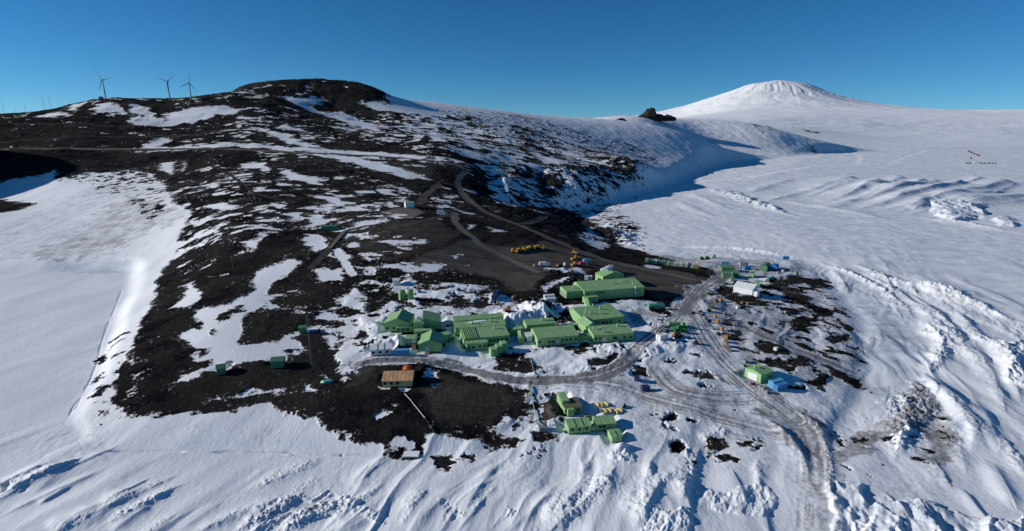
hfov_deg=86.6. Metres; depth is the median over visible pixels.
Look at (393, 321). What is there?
station building
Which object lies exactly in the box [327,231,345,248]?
cable trough
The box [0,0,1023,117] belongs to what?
sky
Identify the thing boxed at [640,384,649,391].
shipping container
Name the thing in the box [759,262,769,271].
quonset hut
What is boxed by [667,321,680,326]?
fuel tank
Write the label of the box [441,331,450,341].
station link
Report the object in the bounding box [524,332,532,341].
service hut
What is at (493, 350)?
stepped shed
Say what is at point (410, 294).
storage tank
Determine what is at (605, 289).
station hall
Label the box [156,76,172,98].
wind turbine
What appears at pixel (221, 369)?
instrument hut
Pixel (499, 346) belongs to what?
stepped shed
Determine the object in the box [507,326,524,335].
station link
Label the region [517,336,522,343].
station hut
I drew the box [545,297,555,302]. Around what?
shipping container
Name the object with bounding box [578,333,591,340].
covered walkway
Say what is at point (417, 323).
station annex
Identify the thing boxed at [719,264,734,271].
yard shed
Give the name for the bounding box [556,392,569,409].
field store
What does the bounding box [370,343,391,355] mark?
white cabin
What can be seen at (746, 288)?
white shed
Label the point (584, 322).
station link
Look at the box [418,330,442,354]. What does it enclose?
station building
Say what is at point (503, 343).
stepped shed
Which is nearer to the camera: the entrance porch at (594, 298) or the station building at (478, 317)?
the station building at (478, 317)
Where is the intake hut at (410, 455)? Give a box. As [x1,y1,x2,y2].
[402,451,419,459]
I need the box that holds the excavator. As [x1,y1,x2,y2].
[503,304,518,312]
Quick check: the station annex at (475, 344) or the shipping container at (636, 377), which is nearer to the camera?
the shipping container at (636, 377)
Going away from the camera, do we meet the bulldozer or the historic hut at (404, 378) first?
the historic hut at (404, 378)
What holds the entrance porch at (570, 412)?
on the ground
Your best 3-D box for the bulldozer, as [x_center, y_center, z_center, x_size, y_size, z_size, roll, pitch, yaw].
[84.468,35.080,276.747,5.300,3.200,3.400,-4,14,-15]
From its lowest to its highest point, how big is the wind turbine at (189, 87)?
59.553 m
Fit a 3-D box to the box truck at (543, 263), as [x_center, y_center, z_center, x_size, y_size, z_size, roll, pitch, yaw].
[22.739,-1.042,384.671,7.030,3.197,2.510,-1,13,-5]
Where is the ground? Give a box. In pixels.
[0,78,1023,530]
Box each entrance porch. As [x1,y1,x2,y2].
[567,407,574,416]
[582,295,597,302]
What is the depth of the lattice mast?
241.31 m
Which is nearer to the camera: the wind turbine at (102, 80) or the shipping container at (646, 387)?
the shipping container at (646, 387)
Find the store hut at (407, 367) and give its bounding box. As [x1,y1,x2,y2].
[402,365,411,370]
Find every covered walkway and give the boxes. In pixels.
[517,329,524,342]
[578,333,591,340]
[584,297,591,305]
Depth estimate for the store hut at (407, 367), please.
236.14 m
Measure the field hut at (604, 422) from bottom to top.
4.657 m
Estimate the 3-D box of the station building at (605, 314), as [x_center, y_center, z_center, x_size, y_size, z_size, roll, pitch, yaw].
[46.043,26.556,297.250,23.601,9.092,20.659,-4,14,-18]
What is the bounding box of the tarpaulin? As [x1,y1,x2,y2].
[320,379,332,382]
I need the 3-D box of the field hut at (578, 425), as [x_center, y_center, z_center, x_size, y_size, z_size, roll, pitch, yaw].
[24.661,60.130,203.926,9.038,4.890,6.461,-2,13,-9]
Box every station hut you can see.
[405,334,416,349]
[450,333,454,341]
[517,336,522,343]
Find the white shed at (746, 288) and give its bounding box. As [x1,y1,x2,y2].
[733,281,759,296]
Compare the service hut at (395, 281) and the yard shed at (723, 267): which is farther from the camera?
the yard shed at (723, 267)
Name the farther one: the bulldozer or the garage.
the bulldozer
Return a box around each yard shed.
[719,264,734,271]
[721,271,731,278]
[732,270,739,276]
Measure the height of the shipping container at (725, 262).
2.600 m
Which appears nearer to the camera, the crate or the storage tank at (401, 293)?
the crate
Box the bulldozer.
[672,331,683,338]
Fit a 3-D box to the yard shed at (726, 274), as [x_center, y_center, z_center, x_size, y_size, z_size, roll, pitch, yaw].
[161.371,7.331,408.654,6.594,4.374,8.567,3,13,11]
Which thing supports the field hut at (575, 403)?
on the ground
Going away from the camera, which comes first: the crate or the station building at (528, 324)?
the crate
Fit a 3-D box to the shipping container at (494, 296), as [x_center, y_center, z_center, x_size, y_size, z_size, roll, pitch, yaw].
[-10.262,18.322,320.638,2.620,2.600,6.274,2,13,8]
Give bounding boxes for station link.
[414,328,431,339]
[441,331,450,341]
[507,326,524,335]
[578,316,596,332]
[591,423,596,431]
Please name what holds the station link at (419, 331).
on the ground
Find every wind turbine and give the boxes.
[95,70,109,97]
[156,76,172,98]
[179,72,195,99]
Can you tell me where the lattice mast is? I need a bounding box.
[294,316,326,370]
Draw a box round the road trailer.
[600,265,612,270]
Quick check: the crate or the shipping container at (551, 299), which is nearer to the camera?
the crate
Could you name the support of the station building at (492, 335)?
on the ground
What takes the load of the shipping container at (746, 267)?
on the ground
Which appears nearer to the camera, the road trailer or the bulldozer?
the bulldozer
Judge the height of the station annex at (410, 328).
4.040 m
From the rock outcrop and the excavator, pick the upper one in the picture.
the rock outcrop
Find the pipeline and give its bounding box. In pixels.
[528,384,542,424]
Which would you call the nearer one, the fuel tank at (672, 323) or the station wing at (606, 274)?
the fuel tank at (672, 323)
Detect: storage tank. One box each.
[398,289,404,299]
[407,288,413,299]
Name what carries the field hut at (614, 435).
on the ground
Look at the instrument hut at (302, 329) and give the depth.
273.62 m
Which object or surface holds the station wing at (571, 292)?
on the ground
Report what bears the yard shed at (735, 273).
on the ground
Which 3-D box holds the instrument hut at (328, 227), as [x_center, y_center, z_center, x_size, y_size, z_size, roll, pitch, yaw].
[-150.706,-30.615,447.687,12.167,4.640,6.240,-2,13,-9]
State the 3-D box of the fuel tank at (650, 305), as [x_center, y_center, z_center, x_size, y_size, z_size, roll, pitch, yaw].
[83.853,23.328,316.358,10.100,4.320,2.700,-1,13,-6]
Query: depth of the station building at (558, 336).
267.99 m
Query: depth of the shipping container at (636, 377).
234.60 m
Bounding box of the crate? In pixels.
[538,424,545,431]
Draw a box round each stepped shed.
[489,346,497,356]
[495,343,502,353]
[499,340,506,351]
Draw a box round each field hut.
[560,397,581,414]
[564,417,591,433]
[592,415,616,431]
[607,429,622,442]
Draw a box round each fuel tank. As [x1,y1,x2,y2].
[647,302,664,308]
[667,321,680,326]
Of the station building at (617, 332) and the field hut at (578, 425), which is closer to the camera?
the field hut at (578, 425)
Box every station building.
[384,310,414,332]
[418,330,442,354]
[423,310,440,328]
[452,313,503,321]
[453,318,505,335]
[459,325,509,348]
[523,317,555,331]
[530,325,578,347]
[569,304,623,324]
[588,323,633,342]
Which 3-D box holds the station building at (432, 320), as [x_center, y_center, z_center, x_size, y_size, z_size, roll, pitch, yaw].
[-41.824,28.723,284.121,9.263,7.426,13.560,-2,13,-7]
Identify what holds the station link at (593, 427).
on the ground
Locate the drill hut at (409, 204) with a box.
[404,201,414,207]
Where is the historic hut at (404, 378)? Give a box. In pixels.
[381,370,413,387]
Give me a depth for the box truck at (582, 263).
394.85 m
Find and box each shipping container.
[394,348,407,355]
[491,293,497,299]
[543,294,554,298]
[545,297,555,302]
[634,375,639,381]
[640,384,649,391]
[656,332,667,340]
[721,261,729,264]
[742,266,750,269]
[768,377,783,386]
[772,381,787,390]
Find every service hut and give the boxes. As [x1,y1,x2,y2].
[392,278,399,285]
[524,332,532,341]
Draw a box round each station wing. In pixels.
[560,285,582,298]
[595,269,623,279]
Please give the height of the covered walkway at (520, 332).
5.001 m
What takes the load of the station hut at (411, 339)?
on the ground
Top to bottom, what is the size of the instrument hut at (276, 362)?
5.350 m
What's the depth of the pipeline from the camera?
216.35 m
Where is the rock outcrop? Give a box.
[637,107,676,120]
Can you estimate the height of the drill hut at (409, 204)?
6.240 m
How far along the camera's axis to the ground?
318.67 m
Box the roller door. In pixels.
[747,371,756,381]
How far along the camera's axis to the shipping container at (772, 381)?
235.73 m
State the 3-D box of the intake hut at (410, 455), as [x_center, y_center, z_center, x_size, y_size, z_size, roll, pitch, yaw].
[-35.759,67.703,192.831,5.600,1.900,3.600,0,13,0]
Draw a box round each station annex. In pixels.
[397,324,414,333]
[413,319,420,332]
[465,338,487,350]
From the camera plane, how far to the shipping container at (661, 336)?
271.53 m
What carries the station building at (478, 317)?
on the ground
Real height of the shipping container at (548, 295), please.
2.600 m
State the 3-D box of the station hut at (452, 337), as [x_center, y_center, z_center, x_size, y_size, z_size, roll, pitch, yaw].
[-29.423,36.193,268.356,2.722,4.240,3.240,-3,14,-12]
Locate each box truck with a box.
[539,261,548,266]
[579,261,587,265]
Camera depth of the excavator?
294.49 m
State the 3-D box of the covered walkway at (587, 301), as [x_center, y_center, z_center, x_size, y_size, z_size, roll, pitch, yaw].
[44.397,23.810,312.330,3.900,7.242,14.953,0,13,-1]
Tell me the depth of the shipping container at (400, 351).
251.96 m
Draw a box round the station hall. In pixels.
[573,277,643,299]
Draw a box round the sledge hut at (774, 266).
[769,263,778,270]
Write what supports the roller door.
in the garage
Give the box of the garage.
[745,364,773,383]
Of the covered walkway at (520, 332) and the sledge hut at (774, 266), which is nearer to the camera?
the covered walkway at (520, 332)
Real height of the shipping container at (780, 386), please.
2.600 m
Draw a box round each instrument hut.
[215,363,225,374]
[270,356,285,368]
[298,325,306,333]
[321,225,336,230]
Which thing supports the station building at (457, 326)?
on the ground

